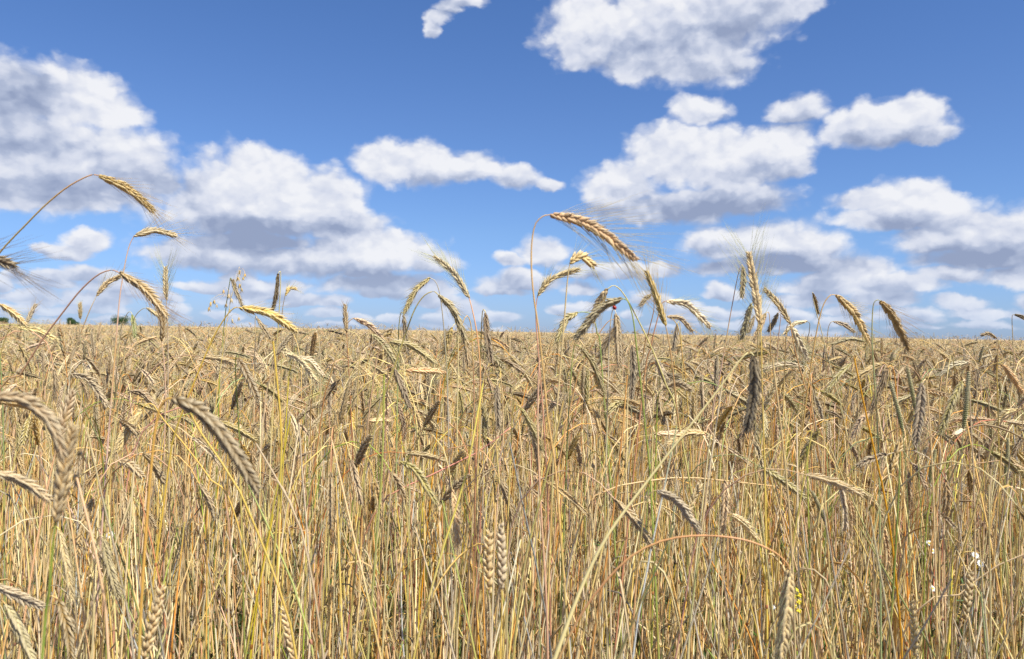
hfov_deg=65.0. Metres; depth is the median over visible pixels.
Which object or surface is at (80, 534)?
rye plant
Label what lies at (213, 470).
rye plant
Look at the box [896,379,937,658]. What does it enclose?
rye plant
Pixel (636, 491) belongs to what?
rye plant
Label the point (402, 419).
rye plant
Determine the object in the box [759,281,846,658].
rye plant
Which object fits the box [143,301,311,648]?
rye plant
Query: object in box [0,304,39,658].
rye plant
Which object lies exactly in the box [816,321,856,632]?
rye plant
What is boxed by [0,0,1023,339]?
sky
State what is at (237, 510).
rye plant
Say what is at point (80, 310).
rye plant
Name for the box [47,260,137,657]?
rye plant
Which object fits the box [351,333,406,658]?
rye plant
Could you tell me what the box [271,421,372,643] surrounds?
rye plant
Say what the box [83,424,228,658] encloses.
rye plant
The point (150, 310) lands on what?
rye plant
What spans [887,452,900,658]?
straw stalk
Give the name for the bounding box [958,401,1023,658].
rye plant
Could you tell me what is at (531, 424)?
rye plant
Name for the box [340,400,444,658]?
rye plant
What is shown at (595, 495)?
straw stalk
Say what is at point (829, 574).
straw stalk
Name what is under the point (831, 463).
rye plant
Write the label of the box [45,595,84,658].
rye plant
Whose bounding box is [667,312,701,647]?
rye plant
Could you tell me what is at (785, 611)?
rye plant
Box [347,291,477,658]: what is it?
rye plant
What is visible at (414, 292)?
rye plant
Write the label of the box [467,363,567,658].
rye plant
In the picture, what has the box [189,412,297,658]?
straw stalk
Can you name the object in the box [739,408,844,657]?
rye plant
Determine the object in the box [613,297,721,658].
rye plant
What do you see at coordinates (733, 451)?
rye plant
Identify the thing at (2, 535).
rye plant
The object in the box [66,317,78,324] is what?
tree
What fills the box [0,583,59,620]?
rye plant
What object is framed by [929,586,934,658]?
daisy
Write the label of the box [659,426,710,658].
rye plant
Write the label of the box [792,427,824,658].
rye plant
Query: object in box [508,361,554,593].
rye plant
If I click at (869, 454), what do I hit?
rye plant
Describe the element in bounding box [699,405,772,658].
rye plant
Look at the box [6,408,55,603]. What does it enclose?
rye plant
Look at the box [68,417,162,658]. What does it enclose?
rye plant
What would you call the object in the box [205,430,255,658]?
rye plant
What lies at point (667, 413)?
rye plant
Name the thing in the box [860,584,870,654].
wheat plant
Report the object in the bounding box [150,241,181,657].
rye plant
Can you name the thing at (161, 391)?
rye plant
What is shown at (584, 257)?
rye plant
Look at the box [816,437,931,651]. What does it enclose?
rye plant
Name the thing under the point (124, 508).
rye plant
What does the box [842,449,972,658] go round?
rye plant
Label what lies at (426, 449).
rye plant
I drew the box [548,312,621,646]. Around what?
rye plant
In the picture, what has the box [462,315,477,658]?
rye plant
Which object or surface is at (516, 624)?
straw stalk
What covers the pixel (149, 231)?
rye plant
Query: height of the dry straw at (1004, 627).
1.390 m
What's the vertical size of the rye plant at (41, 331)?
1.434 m
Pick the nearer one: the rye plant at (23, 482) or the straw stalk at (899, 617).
the rye plant at (23, 482)
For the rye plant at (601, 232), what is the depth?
1.00 m
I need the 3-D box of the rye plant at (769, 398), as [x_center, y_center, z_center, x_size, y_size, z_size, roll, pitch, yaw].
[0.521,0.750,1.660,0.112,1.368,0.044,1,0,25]
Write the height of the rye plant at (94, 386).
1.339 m
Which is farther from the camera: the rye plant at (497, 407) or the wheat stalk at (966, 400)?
the rye plant at (497, 407)
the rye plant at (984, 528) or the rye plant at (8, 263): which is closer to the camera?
the rye plant at (8, 263)
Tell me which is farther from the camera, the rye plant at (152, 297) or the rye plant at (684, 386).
the rye plant at (684, 386)
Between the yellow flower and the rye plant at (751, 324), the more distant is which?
the rye plant at (751, 324)
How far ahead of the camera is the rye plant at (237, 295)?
2.12 m
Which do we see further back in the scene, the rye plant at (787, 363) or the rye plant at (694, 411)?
the rye plant at (787, 363)
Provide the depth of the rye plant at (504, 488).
1.58 m
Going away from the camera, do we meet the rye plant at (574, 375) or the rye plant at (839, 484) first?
the rye plant at (839, 484)
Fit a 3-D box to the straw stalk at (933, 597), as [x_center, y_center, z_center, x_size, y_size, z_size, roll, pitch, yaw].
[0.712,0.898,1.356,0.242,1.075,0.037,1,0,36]
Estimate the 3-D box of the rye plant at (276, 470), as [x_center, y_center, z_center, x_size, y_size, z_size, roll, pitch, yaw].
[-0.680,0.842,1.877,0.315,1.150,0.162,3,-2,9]
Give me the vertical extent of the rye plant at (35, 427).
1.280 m
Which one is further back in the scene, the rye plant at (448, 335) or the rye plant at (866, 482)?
the rye plant at (866, 482)
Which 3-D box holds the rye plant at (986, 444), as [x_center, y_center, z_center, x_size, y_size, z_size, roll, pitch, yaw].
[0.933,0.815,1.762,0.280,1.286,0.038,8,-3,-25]
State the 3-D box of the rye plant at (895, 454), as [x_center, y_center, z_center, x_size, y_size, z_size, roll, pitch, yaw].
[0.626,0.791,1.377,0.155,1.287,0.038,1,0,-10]
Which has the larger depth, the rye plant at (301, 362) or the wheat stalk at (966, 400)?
the rye plant at (301, 362)
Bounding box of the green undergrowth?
[0,415,1023,658]
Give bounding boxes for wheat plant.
[141,583,168,658]
[280,606,297,658]
[481,528,495,658]
[495,522,507,658]
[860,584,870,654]
[907,597,919,658]
[961,568,975,658]
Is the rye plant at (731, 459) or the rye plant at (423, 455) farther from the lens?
the rye plant at (731, 459)
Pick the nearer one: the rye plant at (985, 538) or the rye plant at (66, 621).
the rye plant at (66, 621)
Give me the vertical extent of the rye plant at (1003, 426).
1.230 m
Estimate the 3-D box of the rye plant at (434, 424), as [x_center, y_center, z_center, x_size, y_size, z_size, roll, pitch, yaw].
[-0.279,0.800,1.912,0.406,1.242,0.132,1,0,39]
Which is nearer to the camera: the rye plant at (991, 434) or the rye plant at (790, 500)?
the rye plant at (991, 434)
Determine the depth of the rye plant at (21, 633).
0.95 m
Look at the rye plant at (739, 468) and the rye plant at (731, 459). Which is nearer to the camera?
the rye plant at (731, 459)
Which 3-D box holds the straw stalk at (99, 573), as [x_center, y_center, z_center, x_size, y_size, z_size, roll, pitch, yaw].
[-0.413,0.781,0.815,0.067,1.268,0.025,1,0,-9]
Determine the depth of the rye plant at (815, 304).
2.24 m
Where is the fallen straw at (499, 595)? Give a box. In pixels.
[8,468,1022,658]
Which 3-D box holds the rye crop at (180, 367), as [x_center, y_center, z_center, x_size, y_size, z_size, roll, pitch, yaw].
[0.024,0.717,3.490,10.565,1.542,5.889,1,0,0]
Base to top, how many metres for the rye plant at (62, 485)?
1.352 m
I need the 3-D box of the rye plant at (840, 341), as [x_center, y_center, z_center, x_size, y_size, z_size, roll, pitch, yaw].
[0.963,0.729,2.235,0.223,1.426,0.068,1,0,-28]
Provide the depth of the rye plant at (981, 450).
2.06 m
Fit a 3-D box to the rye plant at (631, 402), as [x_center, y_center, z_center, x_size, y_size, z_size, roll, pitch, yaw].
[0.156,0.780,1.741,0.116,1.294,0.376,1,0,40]
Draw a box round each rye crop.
[0,319,1023,537]
[0,319,1023,658]
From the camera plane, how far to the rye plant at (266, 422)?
1.91 m
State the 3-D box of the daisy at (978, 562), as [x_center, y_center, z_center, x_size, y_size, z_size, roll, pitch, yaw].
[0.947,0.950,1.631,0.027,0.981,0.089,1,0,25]
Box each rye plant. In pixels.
[0,174,175,252]
[0,229,63,297]
[0,270,192,390]
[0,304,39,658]
[0,319,69,355]
[0,331,60,411]
[0,386,77,481]
[0,458,12,654]
[0,470,71,508]
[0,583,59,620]
[0,599,40,658]
[1,409,41,653]
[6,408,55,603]
[11,396,121,658]
[16,296,43,649]
[27,398,45,599]
[40,372,116,658]
[41,407,247,657]
[41,409,89,658]
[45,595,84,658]
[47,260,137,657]
[47,526,88,658]
[48,415,143,654]
[57,487,162,658]
[59,398,181,658]
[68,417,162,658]
[69,352,249,655]
[69,453,184,658]
[74,450,224,648]
[76,300,83,514]
[81,403,191,636]
[82,443,201,645]
[83,421,224,658]
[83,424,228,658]
[88,389,165,646]
[89,451,133,631]
[91,535,128,658]
[93,213,202,658]
[99,308,179,584]
[99,312,138,590]
[101,458,148,658]
[106,403,269,658]
[120,452,173,658]
[127,414,264,658]
[131,379,211,658]
[137,396,268,658]
[139,281,180,649]
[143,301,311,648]
[144,384,188,658]
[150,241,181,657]
[156,362,227,593]
[164,425,238,654]
[166,438,267,650]
[172,365,247,658]
[174,443,239,658]
[180,482,259,654]
[195,447,227,658]
[197,408,259,652]
[201,336,237,649]
[204,384,217,634]
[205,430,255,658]
[206,377,288,658]
[207,417,262,658]
[207,447,298,646]
[210,278,244,658]
[222,316,314,652]
[225,369,272,658]
[227,450,247,658]
[235,355,264,653]
[240,351,324,658]
[245,395,338,650]
[248,380,286,658]
[249,316,274,657]
[263,271,280,658]
[267,359,371,658]
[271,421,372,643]
[273,355,332,614]
[274,281,301,643]
[278,442,386,658]
[290,317,394,653]
[302,441,417,658]
[307,448,452,658]
[308,331,321,609]
[309,415,398,647]
[310,361,349,614]
[311,357,430,658]
[313,413,385,658]
[314,427,340,658]
[319,364,360,658]
[321,411,443,657]
[327,373,411,658]
[327,428,371,658]
[339,361,454,657]
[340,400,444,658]
[341,302,357,658]
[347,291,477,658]
[349,553,511,658]
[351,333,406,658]
[356,337,453,649]
[358,381,510,658]
[365,453,404,654]
[371,427,392,658]
[379,364,411,623]
[379,375,419,607]
[379,454,497,658]
[381,461,444,658]
[385,416,469,658]
[391,385,458,652]
[392,312,412,655]
[399,277,453,658]
[405,434,469,658]
[412,439,473,657]
[413,238,480,658]
[416,434,480,658]
[417,426,493,658]
[419,338,536,626]
[420,447,495,650]
[423,445,517,658]
[423,470,663,658]
[424,465,593,658]
[439,324,458,650]
[441,393,544,658]
[442,339,509,614]
[446,493,468,658]
[448,424,576,658]
[454,354,580,650]
[455,393,477,640]
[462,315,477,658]
[462,423,627,654]
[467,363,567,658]
[471,309,496,648]
[473,355,626,658]
[474,389,495,658]
[477,352,531,604]
[478,403,511,624]
[479,389,574,633]
[489,399,591,658]
[491,378,505,658]
[502,404,548,658]
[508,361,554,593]
[519,326,567,651]
[520,319,613,658]
[531,194,696,658]
[532,392,560,597]
[535,262,589,658]
[536,374,595,658]
[537,382,577,656]
[537,444,692,632]
[541,392,643,658]
[541,419,590,651]
[545,234,615,658]
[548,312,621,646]
[551,398,651,633]
[552,352,775,658]
[552,371,699,626]
[554,360,606,649]
[557,354,597,655]
[558,535,800,658]
[559,344,606,638]
[565,297,659,658]
[573,285,720,658]
[576,364,594,658]
[577,371,685,658]
[578,423,681,658]
[579,329,685,656]
[584,451,666,658]
[585,391,607,646]
[589,424,699,658]
[600,399,631,658]
[601,310,627,651]
[603,489,623,639]
[606,293,654,658]
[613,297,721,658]
[613,435,760,654]
[619,477,770,655]
[622,340,639,658]
[630,489,714,658]
[632,244,692,658]
[632,358,671,652]
[638,381,766,658]
[642,437,677,658]
[646,408,734,658]
[647,423,734,658]
[648,390,667,656]
[651,375,703,648]
[653,387,684,658]
[656,379,804,656]
[657,463,720,658]
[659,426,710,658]
[661,454,822,658]
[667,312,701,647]
[667,516,759,658]
[670,417,743,658]
[671,321,685,658]
[674,468,882,658]
[680,415,737,655]
[686,376,704,644]
[687,418,724,626]
[688,265,749,627]
[688,470,772,654]
[690,429,741,588]
[692,433,735,655]
[694,476,801,638]
[696,456,733,658]
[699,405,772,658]
[710,467,796,652]
[713,390,822,657]
[714,403,775,658]
[715,208,783,658]
[715,419,867,658]
[717,402,825,658]
[719,513,768,658]
[726,374,761,658]
[728,369,827,652]
[728,393,793,653]
[733,302,758,658]
[734,399,827,652]
[736,363,796,658]
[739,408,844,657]
[741,437,853,658]
[743,466,892,653]
[747,316,764,658]
[751,312,773,642]
[756,373,817,642]
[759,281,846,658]
[762,358,819,658]
[764,312,780,658]
[770,396,785,653]
[773,430,837,613]
[776,324,813,632]
[781,319,809,658]
[787,439,806,638]
[787,488,827,568]
[790,294,890,569]
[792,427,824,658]
[804,487,892,658]
[811,469,860,658]
[812,292,875,654]
[815,427,895,648]
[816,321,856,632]
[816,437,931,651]
[821,505,968,658]
[822,363,860,651]
[828,336,872,654]
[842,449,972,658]
[843,410,875,658]
[846,362,896,658]
[846,379,957,641]
[853,423,959,658]
[856,423,925,658]
[858,457,916,658]
[861,365,910,658]
[861,449,891,637]
[866,461,1023,658]
[867,426,1023,584]
[871,299,936,658]
[882,429,958,633]
[883,487,1002,658]
[895,410,943,601]
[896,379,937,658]
[897,398,1011,655]
[899,410,997,658]
[901,426,918,651]
[903,419,1023,638]
[909,416,1019,618]
[919,430,1023,657]
[922,444,1021,658]
[924,355,1023,658]
[927,417,1023,658]
[932,380,976,658]
[933,359,984,658]
[935,358,954,639]
[936,425,966,614]
[943,460,1023,651]
[945,357,1023,658]
[948,454,976,658]
[952,413,1021,428]
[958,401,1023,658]
[972,413,1023,655]
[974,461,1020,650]
[977,429,1017,461]
[979,330,998,636]
[979,407,1023,658]
[979,416,999,605]
[991,408,1022,655]
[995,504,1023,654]
[996,363,1023,658]
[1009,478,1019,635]
[1012,314,1023,604]
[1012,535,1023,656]
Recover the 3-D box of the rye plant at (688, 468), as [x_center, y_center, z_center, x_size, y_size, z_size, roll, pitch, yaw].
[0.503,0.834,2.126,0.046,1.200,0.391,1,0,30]
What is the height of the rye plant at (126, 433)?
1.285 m
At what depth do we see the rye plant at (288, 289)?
2.31 m
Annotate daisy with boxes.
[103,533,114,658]
[925,549,933,658]
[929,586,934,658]
[970,552,978,656]
[977,559,983,634]
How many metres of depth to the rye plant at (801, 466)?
1.86 m
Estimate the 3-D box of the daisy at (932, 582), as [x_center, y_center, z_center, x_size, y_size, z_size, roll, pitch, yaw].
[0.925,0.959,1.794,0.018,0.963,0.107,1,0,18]
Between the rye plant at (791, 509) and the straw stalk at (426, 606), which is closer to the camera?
the straw stalk at (426, 606)
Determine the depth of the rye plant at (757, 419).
1.89 m
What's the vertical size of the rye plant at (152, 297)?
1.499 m
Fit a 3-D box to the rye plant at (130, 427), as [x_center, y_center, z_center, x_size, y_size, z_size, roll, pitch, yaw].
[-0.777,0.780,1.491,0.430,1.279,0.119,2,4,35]
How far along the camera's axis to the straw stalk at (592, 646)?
1.30 m
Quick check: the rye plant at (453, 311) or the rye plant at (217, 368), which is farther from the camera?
the rye plant at (217, 368)
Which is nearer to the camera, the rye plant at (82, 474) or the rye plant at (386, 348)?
the rye plant at (82, 474)
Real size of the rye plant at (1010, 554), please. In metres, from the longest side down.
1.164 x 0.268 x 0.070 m
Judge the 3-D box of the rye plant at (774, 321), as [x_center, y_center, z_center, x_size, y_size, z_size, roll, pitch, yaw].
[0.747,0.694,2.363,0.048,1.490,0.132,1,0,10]
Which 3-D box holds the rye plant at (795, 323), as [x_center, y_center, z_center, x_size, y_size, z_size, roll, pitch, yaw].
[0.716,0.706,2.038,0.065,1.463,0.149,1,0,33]
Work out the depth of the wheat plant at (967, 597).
1.25 m
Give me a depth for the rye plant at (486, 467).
1.70 m
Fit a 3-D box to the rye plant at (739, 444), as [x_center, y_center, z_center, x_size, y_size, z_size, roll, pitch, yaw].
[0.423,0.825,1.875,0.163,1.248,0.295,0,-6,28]
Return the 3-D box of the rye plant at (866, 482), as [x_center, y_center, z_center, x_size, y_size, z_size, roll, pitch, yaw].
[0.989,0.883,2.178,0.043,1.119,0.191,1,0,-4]
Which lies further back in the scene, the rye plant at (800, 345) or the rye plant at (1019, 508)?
the rye plant at (800, 345)
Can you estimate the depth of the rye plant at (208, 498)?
1.41 m
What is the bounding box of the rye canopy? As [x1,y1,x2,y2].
[0,323,1023,378]
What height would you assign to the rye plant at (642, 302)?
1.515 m
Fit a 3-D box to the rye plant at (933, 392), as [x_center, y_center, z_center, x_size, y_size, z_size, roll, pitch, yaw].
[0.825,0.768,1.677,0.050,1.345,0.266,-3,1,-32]
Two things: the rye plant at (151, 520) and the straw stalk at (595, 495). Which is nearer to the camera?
the straw stalk at (595, 495)
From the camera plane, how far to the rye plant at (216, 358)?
1.81 m
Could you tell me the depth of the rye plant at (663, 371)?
1.73 m
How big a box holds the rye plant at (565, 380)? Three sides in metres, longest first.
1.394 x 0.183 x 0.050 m
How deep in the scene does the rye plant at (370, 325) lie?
1.78 m
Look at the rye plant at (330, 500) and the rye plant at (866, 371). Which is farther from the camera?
the rye plant at (866, 371)
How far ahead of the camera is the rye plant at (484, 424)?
1.62 m
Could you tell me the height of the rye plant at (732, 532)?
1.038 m
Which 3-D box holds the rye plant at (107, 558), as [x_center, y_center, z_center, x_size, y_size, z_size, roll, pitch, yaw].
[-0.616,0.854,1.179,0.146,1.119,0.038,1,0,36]
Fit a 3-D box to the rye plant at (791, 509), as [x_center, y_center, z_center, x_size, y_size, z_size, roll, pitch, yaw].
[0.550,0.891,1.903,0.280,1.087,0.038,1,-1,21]
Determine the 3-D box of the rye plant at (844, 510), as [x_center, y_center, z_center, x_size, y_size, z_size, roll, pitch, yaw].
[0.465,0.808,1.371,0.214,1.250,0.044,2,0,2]
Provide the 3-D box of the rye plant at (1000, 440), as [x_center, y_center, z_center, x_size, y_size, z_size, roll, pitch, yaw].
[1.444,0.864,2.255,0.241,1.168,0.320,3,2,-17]
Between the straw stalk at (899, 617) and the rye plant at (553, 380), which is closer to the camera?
the straw stalk at (899, 617)
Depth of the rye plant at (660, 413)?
1.62 m
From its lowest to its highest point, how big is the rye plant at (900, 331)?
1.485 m
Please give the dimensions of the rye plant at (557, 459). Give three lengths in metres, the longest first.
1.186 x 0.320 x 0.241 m
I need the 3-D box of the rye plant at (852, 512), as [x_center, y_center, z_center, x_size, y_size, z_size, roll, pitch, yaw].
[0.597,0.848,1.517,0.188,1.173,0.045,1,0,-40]
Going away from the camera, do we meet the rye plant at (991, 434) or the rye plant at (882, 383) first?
the rye plant at (882, 383)
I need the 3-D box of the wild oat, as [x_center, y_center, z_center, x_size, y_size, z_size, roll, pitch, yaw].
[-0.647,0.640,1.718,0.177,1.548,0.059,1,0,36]
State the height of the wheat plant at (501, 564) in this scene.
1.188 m
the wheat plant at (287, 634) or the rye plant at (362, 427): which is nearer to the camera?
the wheat plant at (287, 634)
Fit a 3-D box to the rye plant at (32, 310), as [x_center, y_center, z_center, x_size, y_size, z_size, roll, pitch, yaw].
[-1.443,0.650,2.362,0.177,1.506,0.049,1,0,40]
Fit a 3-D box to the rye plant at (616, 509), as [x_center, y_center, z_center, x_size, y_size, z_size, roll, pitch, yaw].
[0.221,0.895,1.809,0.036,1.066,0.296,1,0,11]
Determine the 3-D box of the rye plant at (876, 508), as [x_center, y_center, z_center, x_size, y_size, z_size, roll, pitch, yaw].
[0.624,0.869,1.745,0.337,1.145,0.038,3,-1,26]
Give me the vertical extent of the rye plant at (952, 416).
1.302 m
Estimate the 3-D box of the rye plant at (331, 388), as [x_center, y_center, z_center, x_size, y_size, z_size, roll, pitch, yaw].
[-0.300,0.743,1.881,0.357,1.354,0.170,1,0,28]
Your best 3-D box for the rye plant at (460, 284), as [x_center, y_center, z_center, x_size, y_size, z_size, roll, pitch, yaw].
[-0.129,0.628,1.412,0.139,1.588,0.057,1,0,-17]
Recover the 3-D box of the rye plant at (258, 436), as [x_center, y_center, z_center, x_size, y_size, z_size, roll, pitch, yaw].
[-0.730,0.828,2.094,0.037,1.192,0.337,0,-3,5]
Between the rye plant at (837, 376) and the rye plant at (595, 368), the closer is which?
the rye plant at (595, 368)
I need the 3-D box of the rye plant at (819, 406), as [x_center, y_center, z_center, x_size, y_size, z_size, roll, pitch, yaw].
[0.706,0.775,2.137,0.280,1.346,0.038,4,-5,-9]
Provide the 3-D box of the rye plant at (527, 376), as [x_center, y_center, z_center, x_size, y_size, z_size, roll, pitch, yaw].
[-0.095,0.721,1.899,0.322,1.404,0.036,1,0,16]
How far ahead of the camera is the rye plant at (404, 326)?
1.74 m
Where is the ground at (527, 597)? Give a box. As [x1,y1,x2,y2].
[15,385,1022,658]
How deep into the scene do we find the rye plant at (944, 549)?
1.54 m
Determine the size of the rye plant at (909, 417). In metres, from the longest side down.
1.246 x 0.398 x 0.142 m
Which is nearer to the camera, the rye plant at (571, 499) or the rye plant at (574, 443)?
the rye plant at (571, 499)
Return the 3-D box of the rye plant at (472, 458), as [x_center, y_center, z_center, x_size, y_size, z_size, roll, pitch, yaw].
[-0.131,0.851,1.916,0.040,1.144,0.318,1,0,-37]
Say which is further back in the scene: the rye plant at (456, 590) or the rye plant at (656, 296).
the rye plant at (456, 590)
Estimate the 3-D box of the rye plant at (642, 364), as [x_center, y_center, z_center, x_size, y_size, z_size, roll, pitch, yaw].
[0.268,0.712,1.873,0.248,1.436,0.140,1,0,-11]
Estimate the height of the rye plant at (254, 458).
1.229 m
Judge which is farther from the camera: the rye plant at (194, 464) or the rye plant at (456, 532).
the rye plant at (194, 464)
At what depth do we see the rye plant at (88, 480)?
1.96 m
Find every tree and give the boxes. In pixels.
[0,317,8,323]
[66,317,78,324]
[111,314,130,325]
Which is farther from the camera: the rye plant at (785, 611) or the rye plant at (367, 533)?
the rye plant at (367, 533)
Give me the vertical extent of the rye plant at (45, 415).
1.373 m
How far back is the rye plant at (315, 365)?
1.77 m
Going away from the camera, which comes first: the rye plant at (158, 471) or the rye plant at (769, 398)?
the rye plant at (158, 471)
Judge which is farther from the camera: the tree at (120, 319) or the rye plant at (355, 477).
the tree at (120, 319)
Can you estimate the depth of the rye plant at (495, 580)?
1.50 m
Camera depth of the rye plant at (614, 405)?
1.59 m
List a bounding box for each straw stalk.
[76,478,109,658]
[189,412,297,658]
[256,443,323,658]
[264,341,282,658]
[345,427,510,658]
[367,375,384,658]
[412,384,483,658]
[512,401,563,658]
[537,358,548,658]
[558,477,771,656]
[590,375,627,658]
[687,375,723,658]
[771,358,795,658]
[823,482,834,658]
[853,358,902,658]
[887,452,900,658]
[892,554,1023,658]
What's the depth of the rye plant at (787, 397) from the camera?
1.71 m
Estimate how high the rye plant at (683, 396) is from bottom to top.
1.338 m
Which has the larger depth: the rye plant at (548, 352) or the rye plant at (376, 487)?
the rye plant at (548, 352)
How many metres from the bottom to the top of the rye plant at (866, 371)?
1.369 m
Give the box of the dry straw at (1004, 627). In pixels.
[0,341,1023,658]
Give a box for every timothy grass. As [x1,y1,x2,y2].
[811,491,836,656]
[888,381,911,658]
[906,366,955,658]
[926,449,936,658]
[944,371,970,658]
[1000,438,1020,658]
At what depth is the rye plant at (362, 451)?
1.35 m
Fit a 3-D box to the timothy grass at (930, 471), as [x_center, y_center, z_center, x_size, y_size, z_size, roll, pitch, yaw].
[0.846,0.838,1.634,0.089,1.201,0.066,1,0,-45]
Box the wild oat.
[202,268,245,658]
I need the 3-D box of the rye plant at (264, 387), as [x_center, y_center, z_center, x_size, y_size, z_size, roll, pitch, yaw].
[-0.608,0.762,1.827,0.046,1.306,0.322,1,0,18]
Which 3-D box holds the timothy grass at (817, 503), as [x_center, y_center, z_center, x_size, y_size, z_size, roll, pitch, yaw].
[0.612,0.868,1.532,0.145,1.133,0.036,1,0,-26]
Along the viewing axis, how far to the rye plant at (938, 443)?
1.96 m
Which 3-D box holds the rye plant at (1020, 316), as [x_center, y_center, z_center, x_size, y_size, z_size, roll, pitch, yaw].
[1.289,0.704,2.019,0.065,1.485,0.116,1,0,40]
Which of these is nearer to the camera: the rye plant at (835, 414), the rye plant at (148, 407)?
the rye plant at (148, 407)
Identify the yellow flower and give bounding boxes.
[792,587,801,632]
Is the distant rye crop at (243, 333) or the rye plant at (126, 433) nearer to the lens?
the rye plant at (126, 433)
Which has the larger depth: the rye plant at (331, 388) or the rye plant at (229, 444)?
the rye plant at (331, 388)
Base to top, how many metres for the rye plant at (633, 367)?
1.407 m
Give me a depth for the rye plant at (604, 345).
1.68 m
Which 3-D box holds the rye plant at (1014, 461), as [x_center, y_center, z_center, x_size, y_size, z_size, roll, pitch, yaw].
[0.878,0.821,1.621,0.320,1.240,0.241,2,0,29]
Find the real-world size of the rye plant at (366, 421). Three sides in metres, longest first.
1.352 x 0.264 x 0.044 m
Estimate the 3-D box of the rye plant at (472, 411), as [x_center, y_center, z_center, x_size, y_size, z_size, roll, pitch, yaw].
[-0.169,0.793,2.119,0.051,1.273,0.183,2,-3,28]
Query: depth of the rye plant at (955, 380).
1.57 m
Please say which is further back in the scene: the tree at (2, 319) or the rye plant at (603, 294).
the tree at (2, 319)
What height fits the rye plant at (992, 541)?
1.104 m
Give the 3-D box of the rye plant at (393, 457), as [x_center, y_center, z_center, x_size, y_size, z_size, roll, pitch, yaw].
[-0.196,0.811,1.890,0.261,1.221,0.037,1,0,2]
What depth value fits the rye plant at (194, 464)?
1.81 m
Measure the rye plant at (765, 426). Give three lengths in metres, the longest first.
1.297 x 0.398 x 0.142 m
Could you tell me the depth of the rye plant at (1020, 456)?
1.70 m
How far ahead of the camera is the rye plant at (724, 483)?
1.47 m
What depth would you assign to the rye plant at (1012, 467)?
1.40 m
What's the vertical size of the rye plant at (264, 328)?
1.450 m
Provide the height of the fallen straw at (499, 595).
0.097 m
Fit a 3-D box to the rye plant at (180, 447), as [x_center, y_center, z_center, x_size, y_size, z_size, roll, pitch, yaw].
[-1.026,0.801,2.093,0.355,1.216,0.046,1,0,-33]
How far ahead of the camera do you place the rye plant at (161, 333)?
1.61 m
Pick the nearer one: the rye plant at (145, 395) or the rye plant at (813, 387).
the rye plant at (145, 395)
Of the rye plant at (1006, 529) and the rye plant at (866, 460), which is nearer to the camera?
the rye plant at (866, 460)
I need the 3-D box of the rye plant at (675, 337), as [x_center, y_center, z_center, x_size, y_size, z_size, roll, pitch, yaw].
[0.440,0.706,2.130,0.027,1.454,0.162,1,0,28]
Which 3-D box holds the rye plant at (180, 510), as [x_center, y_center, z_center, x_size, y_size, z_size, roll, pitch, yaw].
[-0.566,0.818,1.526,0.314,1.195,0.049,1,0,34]
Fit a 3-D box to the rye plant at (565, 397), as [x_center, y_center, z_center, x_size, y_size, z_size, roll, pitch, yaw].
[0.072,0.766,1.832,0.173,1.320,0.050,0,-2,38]
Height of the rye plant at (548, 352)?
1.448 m
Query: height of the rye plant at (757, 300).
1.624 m

